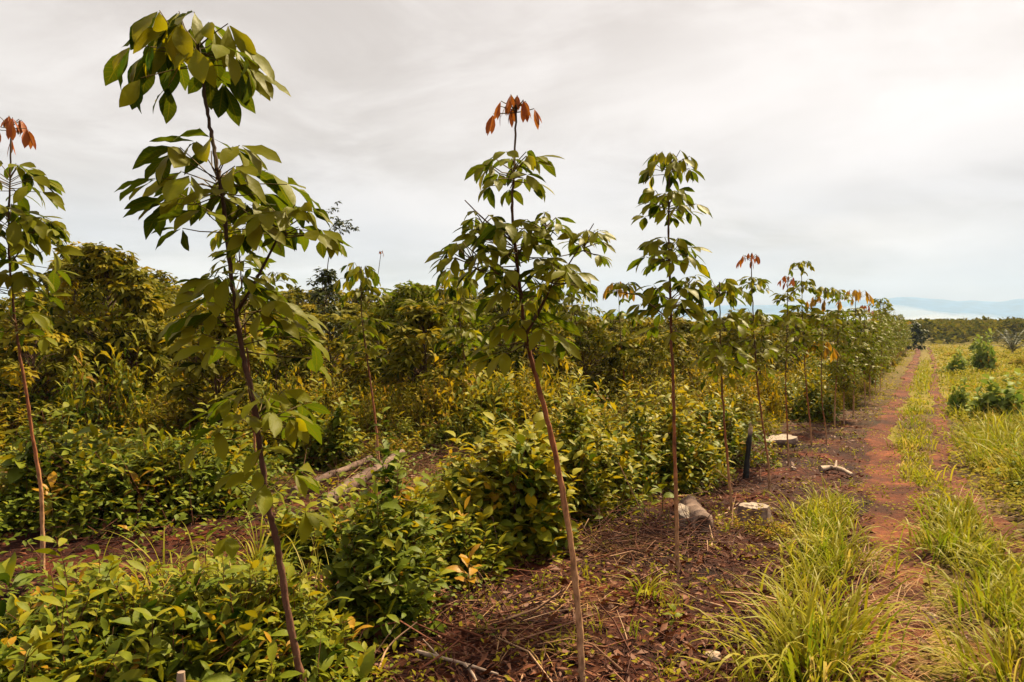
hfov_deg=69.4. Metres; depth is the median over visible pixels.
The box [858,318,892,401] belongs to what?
rubber tree
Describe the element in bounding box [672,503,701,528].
stump
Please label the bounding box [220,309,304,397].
bushy tree
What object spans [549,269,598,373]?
rubber tree
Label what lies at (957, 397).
shrub
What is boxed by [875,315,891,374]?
rubber tree
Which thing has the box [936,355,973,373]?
bush
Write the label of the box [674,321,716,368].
bushy tree
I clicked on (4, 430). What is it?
bush
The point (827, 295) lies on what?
rubber tree
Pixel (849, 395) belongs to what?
bush
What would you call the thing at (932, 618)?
wood chunk
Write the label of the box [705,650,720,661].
wood chunk
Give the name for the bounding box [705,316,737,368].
bushy tree
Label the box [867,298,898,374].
rubber tree
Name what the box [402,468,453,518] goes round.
bush
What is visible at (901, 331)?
rubber tree
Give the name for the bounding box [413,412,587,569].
bush
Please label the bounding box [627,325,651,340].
bushy tree
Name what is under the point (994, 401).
shrub
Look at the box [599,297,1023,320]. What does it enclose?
mountains
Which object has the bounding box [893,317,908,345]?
rubber tree
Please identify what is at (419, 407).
bush
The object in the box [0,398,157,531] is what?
bush
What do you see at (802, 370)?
bush
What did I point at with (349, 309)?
bushy tree
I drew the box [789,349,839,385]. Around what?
bush
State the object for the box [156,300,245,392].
bushy tree
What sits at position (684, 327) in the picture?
bushy tree
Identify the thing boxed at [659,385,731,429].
bush
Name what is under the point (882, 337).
rubber tree
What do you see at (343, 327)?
bushy tree
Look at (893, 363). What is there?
bush
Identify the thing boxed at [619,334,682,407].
bushy tree
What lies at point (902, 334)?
rubber tree
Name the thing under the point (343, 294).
bushy tree
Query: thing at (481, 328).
bushy tree
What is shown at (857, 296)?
rubber tree
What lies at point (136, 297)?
bushy tree
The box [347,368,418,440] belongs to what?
bush
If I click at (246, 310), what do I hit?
bushy tree
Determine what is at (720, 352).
rubber tree
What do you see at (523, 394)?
bush
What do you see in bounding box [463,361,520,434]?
bush
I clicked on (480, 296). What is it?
bushy tree
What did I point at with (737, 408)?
bush
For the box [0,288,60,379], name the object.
bushy tree
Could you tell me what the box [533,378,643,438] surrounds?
bush
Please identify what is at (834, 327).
bushy tree
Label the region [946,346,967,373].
shrub
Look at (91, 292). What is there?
bushy tree
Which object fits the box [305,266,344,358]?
bushy tree
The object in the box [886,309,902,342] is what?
rubber tree
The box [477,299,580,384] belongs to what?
bushy tree
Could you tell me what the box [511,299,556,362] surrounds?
rubber tree
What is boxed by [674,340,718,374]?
bush
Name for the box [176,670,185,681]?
wooden stake
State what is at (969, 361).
bush
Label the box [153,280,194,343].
bushy tree
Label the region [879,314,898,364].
rubber tree
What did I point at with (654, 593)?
grass clump
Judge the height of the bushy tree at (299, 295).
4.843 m
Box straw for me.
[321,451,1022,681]
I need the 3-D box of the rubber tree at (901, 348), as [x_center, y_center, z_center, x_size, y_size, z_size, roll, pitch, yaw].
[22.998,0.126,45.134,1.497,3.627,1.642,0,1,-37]
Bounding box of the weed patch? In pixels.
[715,503,799,543]
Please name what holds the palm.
on the ground at (834, 450)
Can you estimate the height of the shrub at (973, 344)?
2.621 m
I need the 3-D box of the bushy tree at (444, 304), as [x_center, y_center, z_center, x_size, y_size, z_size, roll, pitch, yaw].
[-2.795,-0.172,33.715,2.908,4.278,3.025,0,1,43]
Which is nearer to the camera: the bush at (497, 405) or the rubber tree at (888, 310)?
the bush at (497, 405)
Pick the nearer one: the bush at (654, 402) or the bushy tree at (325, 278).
the bush at (654, 402)
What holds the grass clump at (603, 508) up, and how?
on the ground at (834, 450)
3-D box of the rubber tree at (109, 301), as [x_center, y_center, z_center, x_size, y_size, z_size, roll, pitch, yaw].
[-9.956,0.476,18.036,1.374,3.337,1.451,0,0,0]
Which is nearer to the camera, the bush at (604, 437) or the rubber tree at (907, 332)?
the bush at (604, 437)
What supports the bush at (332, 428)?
on the ground at (834, 450)
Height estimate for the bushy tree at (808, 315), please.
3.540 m
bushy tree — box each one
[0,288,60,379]
[0,297,27,366]
[0,299,20,330]
[0,305,94,432]
[0,356,17,381]
[5,257,99,377]
[39,265,84,348]
[40,241,105,395]
[41,241,168,404]
[56,261,134,362]
[64,266,177,377]
[83,278,176,409]
[107,274,185,375]
[149,269,195,311]
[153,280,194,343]
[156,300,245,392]
[157,309,277,429]
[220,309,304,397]
[235,301,307,387]
[242,307,253,340]
[254,293,311,373]
[274,313,387,402]
[281,287,299,295]
[287,286,325,342]
[301,303,394,381]
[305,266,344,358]
[318,301,352,373]
[321,290,368,317]
[346,312,418,394]
[347,288,369,313]
[357,280,471,400]
[365,295,386,326]
[368,289,406,345]
[373,299,470,403]
[417,285,487,386]
[435,292,475,328]
[441,293,495,384]
[469,286,546,383]
[476,292,488,300]
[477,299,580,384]
[480,304,522,361]
[536,304,592,370]
[552,309,592,351]
[556,316,622,395]
[567,316,627,385]
[594,316,632,359]
[600,316,695,391]
[617,318,641,337]
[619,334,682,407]
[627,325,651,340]
[656,334,709,386]
[658,316,697,355]
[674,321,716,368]
[675,318,702,361]
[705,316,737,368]
[707,331,728,378]
[711,308,768,377]
[730,315,785,381]
[732,326,790,384]
[771,311,829,373]
[787,312,824,359]
[815,324,842,360]
[823,310,851,361]
[905,320,928,349]
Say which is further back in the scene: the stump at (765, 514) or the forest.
the forest
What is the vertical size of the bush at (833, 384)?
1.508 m
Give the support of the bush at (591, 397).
on the ground at (834, 450)
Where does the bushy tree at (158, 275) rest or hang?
on the ground at (834, 450)
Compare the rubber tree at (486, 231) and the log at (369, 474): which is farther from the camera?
the log at (369, 474)
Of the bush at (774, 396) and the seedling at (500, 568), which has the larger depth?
the bush at (774, 396)
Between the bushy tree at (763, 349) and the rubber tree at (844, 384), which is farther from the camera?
the bushy tree at (763, 349)
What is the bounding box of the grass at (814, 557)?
[317,345,1023,681]
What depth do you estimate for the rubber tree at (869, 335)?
30.82 m
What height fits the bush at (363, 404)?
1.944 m
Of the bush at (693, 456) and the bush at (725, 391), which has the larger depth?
the bush at (725, 391)
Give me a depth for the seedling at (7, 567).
6.30 m
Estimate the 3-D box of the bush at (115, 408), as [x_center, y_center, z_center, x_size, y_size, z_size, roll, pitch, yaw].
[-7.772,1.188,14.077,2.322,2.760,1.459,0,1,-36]
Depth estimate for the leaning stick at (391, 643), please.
4.94 m
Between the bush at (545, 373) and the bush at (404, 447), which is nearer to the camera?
the bush at (404, 447)
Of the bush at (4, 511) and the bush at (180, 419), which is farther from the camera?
the bush at (180, 419)
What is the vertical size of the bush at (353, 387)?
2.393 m
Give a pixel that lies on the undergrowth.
(156, 537)
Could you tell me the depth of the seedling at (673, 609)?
5.65 m
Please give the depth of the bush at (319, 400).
14.48 m
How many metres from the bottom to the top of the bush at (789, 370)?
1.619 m
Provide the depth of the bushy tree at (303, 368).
16.59 m
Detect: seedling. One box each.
[0,552,47,596]
[33,471,66,532]
[117,523,142,538]
[446,544,481,601]
[495,564,507,582]
[651,474,673,516]
[663,603,682,626]
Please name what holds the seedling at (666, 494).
on the ground at (834, 450)
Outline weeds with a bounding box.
[328,341,1023,681]
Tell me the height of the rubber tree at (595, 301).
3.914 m
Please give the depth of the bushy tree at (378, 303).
24.60 m
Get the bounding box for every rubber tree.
[0,116,84,569]
[69,295,126,352]
[103,10,352,681]
[201,226,297,469]
[333,251,394,478]
[425,94,615,681]
[429,269,494,377]
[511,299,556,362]
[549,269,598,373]
[578,294,605,316]
[599,282,644,408]
[606,151,715,572]
[689,278,757,514]
[735,253,782,490]
[763,276,811,465]
[779,260,826,445]
[805,286,843,443]
[807,289,863,428]
[816,310,869,424]
[836,290,881,414]
[842,305,890,405]
[852,310,892,387]
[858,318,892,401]
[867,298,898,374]
[867,311,897,395]
[873,319,896,390]
[874,302,902,371]
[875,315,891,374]
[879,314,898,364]
[884,314,904,367]
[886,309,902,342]
[890,315,906,354]
[891,320,905,350]
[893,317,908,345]
[895,320,905,357]
[900,323,910,347]
[902,319,912,352]
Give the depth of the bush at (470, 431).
13.40 m
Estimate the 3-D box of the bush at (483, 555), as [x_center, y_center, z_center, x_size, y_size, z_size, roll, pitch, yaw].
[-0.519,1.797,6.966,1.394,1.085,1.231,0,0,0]
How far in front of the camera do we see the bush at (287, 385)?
14.25 m
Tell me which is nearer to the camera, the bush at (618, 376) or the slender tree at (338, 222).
the bush at (618, 376)
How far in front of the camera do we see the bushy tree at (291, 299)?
28.88 m
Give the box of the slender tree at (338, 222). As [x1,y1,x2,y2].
[326,201,358,305]
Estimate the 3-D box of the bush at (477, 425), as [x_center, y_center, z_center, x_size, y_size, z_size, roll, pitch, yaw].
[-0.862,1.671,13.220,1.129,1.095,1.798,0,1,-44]
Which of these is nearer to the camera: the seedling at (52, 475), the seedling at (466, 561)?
the seedling at (466, 561)
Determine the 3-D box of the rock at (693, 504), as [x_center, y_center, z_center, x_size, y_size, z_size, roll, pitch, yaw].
[2.095,2.002,8.444,0.288,0.330,1.041,0,0,6]
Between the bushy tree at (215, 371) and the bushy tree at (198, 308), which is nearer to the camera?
the bushy tree at (215, 371)
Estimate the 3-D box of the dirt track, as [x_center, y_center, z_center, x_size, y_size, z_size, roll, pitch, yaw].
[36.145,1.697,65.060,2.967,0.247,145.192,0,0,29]
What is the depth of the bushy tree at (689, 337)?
23.07 m
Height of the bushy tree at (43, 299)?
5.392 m
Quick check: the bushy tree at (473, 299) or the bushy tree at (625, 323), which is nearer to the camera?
the bushy tree at (473, 299)
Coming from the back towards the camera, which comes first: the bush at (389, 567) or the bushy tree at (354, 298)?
the bushy tree at (354, 298)
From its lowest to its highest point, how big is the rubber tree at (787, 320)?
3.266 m
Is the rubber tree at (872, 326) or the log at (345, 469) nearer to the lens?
the log at (345, 469)
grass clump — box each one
[52,527,275,609]
[106,493,337,581]
[246,514,434,603]
[567,488,617,519]
[611,563,683,605]
[659,558,971,681]
[704,548,957,676]
[763,477,868,536]
[769,508,937,587]
[873,488,1023,567]
[886,585,1023,681]
[891,545,1023,639]
[928,526,1023,583]
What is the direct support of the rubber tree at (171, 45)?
on the ground at (834, 450)
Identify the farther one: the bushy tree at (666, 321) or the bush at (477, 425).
the bushy tree at (666, 321)
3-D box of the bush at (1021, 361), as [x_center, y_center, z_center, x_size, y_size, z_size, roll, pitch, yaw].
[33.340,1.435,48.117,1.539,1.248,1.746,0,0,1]
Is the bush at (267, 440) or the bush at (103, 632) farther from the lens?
the bush at (267, 440)
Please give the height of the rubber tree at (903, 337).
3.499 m
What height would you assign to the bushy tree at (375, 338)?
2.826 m
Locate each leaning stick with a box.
[378,622,416,667]
[618,463,648,525]
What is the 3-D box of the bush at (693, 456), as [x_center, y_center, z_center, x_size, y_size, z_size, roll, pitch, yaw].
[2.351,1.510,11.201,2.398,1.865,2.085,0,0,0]
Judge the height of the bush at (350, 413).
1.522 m
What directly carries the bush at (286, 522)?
on the ground at (834, 450)
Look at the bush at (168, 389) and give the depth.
17.08 m
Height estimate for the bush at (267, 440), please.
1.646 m
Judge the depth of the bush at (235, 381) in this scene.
22.67 m
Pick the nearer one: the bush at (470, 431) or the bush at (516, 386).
the bush at (470, 431)
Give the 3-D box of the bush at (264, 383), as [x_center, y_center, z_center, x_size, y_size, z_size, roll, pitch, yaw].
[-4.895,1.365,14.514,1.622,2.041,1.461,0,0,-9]
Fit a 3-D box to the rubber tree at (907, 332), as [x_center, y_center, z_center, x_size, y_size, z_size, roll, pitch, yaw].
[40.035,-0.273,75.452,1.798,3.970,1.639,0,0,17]
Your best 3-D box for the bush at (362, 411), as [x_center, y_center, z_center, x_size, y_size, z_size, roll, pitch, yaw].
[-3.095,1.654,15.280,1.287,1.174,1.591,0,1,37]
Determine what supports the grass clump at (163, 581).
on the ground at (834, 450)
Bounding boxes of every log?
[290,455,372,495]
[317,449,404,506]
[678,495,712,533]
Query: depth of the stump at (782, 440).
14.92 m
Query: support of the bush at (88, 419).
on the ground at (834, 450)
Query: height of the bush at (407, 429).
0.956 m
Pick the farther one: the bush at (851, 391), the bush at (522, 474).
the bush at (851, 391)
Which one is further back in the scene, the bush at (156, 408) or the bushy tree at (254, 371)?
the bushy tree at (254, 371)
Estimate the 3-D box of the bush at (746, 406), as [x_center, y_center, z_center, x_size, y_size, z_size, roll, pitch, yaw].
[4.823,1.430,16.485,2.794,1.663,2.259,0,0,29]
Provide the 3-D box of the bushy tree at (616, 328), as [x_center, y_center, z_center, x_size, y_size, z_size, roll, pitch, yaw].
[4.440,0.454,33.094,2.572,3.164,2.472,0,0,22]
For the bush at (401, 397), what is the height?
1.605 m
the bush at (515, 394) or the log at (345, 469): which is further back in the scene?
the bush at (515, 394)
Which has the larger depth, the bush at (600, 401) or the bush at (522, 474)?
the bush at (600, 401)
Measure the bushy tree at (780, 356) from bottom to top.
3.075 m
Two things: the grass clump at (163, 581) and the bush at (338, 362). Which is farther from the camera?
the bush at (338, 362)
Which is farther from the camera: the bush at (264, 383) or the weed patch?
the bush at (264, 383)
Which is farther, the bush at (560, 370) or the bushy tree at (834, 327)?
the bushy tree at (834, 327)
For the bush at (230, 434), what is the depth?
10.87 m
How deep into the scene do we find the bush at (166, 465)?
8.77 m
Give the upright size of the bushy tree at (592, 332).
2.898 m
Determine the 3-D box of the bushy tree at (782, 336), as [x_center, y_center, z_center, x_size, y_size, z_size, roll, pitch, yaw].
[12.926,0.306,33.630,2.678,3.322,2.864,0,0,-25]
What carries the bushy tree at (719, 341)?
on the ground at (834, 450)
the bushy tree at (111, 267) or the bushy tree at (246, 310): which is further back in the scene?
the bushy tree at (246, 310)
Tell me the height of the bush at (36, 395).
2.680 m
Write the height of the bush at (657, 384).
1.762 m
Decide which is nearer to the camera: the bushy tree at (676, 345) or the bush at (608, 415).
the bush at (608, 415)
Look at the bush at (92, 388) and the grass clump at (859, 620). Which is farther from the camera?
the bush at (92, 388)
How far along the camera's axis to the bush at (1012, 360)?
56.20 m
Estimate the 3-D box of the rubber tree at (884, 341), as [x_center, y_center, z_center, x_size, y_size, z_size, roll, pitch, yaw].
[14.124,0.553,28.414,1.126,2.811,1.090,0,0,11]
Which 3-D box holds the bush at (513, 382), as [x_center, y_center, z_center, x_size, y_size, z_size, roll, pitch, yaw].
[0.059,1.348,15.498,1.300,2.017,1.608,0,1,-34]
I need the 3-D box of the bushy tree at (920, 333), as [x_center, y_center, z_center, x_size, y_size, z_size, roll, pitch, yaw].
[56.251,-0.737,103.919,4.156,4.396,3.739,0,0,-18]
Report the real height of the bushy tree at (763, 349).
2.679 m
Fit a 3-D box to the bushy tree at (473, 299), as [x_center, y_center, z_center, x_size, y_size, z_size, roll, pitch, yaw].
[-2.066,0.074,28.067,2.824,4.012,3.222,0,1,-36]
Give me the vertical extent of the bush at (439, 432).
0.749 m
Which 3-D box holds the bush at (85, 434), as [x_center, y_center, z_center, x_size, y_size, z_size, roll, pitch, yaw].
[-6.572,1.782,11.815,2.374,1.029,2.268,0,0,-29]
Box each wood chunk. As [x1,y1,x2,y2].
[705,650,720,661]
[926,612,939,624]
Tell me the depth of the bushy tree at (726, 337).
25.81 m
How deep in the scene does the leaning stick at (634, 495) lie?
8.01 m
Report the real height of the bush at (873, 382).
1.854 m
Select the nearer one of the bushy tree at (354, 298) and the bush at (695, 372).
the bush at (695, 372)
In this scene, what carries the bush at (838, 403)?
on the ground at (834, 450)
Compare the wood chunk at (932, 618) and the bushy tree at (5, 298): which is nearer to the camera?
the wood chunk at (932, 618)
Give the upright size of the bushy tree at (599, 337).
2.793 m
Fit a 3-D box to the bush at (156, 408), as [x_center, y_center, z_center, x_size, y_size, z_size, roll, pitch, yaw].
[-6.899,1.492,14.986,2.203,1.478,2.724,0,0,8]
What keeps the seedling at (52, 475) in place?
on the ground at (834, 450)
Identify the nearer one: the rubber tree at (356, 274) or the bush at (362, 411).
the rubber tree at (356, 274)
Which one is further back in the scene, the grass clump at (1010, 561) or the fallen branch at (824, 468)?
the fallen branch at (824, 468)
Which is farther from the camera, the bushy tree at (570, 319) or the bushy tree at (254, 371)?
the bushy tree at (570, 319)
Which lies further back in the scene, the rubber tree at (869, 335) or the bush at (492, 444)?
the rubber tree at (869, 335)
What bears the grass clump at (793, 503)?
on the ground at (834, 450)
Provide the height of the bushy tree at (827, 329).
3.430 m
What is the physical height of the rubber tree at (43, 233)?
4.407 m
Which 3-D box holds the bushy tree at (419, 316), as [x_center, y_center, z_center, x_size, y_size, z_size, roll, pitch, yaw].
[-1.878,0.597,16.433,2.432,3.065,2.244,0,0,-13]
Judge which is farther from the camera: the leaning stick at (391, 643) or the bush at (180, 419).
the bush at (180, 419)
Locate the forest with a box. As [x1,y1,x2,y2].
[627,315,1023,344]
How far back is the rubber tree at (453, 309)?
15.08 m
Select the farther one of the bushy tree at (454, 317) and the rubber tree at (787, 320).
the bushy tree at (454, 317)
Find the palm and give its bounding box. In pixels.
[988,329,1023,352]
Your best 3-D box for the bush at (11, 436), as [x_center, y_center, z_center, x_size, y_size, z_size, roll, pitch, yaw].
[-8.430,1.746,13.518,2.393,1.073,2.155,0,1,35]
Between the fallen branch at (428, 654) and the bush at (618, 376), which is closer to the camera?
the fallen branch at (428, 654)
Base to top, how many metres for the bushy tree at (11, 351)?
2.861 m
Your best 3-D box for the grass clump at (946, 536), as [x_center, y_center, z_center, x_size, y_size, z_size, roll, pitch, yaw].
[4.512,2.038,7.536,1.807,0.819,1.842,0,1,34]
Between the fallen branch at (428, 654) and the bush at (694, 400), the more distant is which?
the bush at (694, 400)
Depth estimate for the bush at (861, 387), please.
27.98 m
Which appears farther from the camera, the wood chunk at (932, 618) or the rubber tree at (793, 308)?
the rubber tree at (793, 308)
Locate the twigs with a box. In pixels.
[0,409,902,681]
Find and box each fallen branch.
[416,639,498,679]
[818,460,853,475]
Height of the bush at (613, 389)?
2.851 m
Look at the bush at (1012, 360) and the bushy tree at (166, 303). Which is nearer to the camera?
the bushy tree at (166, 303)
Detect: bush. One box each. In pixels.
[0,330,73,438]
[0,381,44,457]
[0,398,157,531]
[0,406,111,463]
[0,441,73,533]
[0,513,412,681]
[19,402,123,428]
[21,398,275,541]
[45,384,97,419]
[51,332,165,444]
[52,419,173,460]
[55,341,125,418]
[107,381,199,447]
[124,359,186,426]
[144,370,248,448]
[146,553,349,681]
[157,400,238,449]
[198,412,291,482]
[199,363,244,398]
[203,378,316,474]
[222,364,278,431]
[251,364,302,409]
[257,356,312,394]
[257,487,349,570]
[264,378,367,472]
[269,351,359,436]
[276,367,328,426]
[305,326,376,395]
[307,345,428,406]
[307,387,381,446]
[310,363,412,445]
[312,407,455,653]
[335,475,445,551]
[337,421,371,460]
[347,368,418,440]
[352,398,373,428]
[355,431,434,465]
[370,387,426,442]
[373,372,430,419]
[379,411,454,456]
[388,363,454,436]
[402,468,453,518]
[405,346,506,450]
[411,477,524,587]
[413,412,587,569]
[423,418,457,450]
[425,437,484,491]
[426,405,504,459]
[442,357,532,400]
[442,361,542,429]
[446,367,523,453]
[458,412,507,449]
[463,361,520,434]
[483,373,550,405]
[484,419,518,452]
[486,364,538,403]
[496,348,576,398]
[501,361,574,431]
[510,368,583,441]
[510,405,642,456]
[514,411,622,527]
[529,369,670,515]
[533,352,590,402]
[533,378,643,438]
[560,367,618,424]
[580,364,610,402]
[594,358,690,433]
[602,327,640,409]
[602,355,660,399]
[605,377,738,494]
[641,366,678,405]
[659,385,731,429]
[668,347,742,405]
[669,369,793,442]
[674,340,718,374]
[678,365,720,397]
[683,383,785,471]
[694,387,760,441]
[703,360,771,428]
[742,354,789,421]
[757,362,811,414]
[761,364,846,422]
[768,340,803,376]
[771,374,800,409]
[781,356,829,378]
[786,353,832,406]
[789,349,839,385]
[803,361,846,397]
[824,387,845,410]
[828,384,860,408]
[833,377,857,398]
[850,362,878,385]
[850,374,874,393]
[889,356,896,366]
[892,355,900,364]
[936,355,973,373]
[943,351,961,356]
[963,350,975,367]
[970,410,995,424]
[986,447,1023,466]
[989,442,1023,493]
[1003,357,1019,363]
[1012,354,1023,366]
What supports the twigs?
on the ground at (834, 450)
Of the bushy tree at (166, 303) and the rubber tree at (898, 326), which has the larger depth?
the rubber tree at (898, 326)
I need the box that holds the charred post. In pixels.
[742,422,752,478]
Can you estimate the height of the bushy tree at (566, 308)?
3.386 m
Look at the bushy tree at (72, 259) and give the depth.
17.14 m
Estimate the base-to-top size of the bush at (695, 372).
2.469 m
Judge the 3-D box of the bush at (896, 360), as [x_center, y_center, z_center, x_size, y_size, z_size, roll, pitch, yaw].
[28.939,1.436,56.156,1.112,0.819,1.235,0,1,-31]
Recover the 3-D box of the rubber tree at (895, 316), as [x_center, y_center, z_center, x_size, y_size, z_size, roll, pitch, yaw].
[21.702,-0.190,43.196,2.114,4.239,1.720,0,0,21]
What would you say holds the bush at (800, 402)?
on the ground at (834, 450)
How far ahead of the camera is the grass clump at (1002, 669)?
4.84 m
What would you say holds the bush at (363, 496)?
on the ground at (834, 450)
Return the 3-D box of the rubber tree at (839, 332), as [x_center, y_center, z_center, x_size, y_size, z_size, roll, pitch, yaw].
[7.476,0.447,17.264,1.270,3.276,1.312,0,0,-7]
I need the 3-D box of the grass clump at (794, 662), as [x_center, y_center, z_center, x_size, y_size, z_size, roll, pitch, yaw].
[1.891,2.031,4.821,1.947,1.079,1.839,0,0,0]
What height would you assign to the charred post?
0.951 m
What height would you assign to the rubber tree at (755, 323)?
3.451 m
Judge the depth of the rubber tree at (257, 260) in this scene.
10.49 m
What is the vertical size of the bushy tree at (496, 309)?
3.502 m
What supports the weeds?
on the ground at (834, 450)
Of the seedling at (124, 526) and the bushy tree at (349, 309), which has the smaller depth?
the seedling at (124, 526)
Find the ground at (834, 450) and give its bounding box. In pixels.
[0,334,1023,681]
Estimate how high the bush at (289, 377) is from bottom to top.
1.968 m
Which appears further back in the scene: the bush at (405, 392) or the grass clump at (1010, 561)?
the bush at (405, 392)
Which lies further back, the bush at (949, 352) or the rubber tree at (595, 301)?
the bush at (949, 352)
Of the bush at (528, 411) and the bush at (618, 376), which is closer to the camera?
the bush at (528, 411)
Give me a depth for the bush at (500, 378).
18.52 m
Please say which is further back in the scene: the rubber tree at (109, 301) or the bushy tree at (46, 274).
the bushy tree at (46, 274)
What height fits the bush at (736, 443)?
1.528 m
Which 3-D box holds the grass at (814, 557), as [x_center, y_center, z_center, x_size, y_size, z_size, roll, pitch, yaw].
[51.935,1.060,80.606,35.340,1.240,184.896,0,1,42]
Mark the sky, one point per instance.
(878, 145)
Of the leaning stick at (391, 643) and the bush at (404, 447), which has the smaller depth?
the leaning stick at (391, 643)
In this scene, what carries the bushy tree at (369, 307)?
on the ground at (834, 450)
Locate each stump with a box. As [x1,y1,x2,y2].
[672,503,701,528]
[731,502,774,528]
[766,434,797,445]
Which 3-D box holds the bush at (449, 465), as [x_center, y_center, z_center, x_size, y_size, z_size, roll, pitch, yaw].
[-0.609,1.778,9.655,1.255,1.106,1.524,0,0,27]
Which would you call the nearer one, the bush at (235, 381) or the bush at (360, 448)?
the bush at (360, 448)
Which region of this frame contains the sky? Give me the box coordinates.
[0,0,1023,317]
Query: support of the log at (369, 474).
on the ground at (834, 450)
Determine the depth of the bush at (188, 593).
4.67 m
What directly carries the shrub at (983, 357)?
on the ground at (834, 450)
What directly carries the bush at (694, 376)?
on the ground at (834, 450)
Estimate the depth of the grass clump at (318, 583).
5.92 m
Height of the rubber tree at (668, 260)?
3.882 m
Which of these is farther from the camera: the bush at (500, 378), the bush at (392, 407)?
the bush at (500, 378)
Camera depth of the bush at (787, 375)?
20.95 m
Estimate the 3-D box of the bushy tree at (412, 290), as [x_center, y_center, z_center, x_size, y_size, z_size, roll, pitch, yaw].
[-2.501,0.266,18.947,2.751,3.683,2.824,0,0,-27]
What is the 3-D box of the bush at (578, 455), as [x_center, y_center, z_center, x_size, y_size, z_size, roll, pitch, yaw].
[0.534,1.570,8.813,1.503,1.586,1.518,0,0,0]
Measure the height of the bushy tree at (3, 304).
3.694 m
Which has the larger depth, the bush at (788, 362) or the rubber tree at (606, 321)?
the bush at (788, 362)
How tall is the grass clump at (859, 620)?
0.954 m
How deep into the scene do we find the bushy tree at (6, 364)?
16.95 m
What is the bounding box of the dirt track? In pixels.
[816,347,1023,681]
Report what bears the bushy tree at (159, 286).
on the ground at (834, 450)
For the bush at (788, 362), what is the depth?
35.70 m
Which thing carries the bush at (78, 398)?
on the ground at (834, 450)
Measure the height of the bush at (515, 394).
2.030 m
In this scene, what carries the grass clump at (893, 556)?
on the ground at (834, 450)
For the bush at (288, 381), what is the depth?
24.91 m
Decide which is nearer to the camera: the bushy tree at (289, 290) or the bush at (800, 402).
the bush at (800, 402)
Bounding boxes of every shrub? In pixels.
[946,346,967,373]
[946,374,970,414]
[964,368,1023,419]
[967,328,997,372]
[968,337,982,350]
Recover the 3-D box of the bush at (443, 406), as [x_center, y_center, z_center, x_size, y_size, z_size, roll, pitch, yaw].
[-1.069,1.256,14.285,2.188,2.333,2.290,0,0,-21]
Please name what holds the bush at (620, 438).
on the ground at (834, 450)
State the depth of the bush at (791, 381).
21.87 m
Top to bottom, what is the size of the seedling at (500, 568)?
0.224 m
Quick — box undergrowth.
[0,357,829,681]
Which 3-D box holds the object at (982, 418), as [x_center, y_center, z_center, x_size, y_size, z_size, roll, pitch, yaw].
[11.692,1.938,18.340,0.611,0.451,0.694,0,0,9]
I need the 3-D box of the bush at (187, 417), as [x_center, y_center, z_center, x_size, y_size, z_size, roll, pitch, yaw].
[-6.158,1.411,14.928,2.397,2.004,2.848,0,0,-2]
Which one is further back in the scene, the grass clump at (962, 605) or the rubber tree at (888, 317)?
the rubber tree at (888, 317)

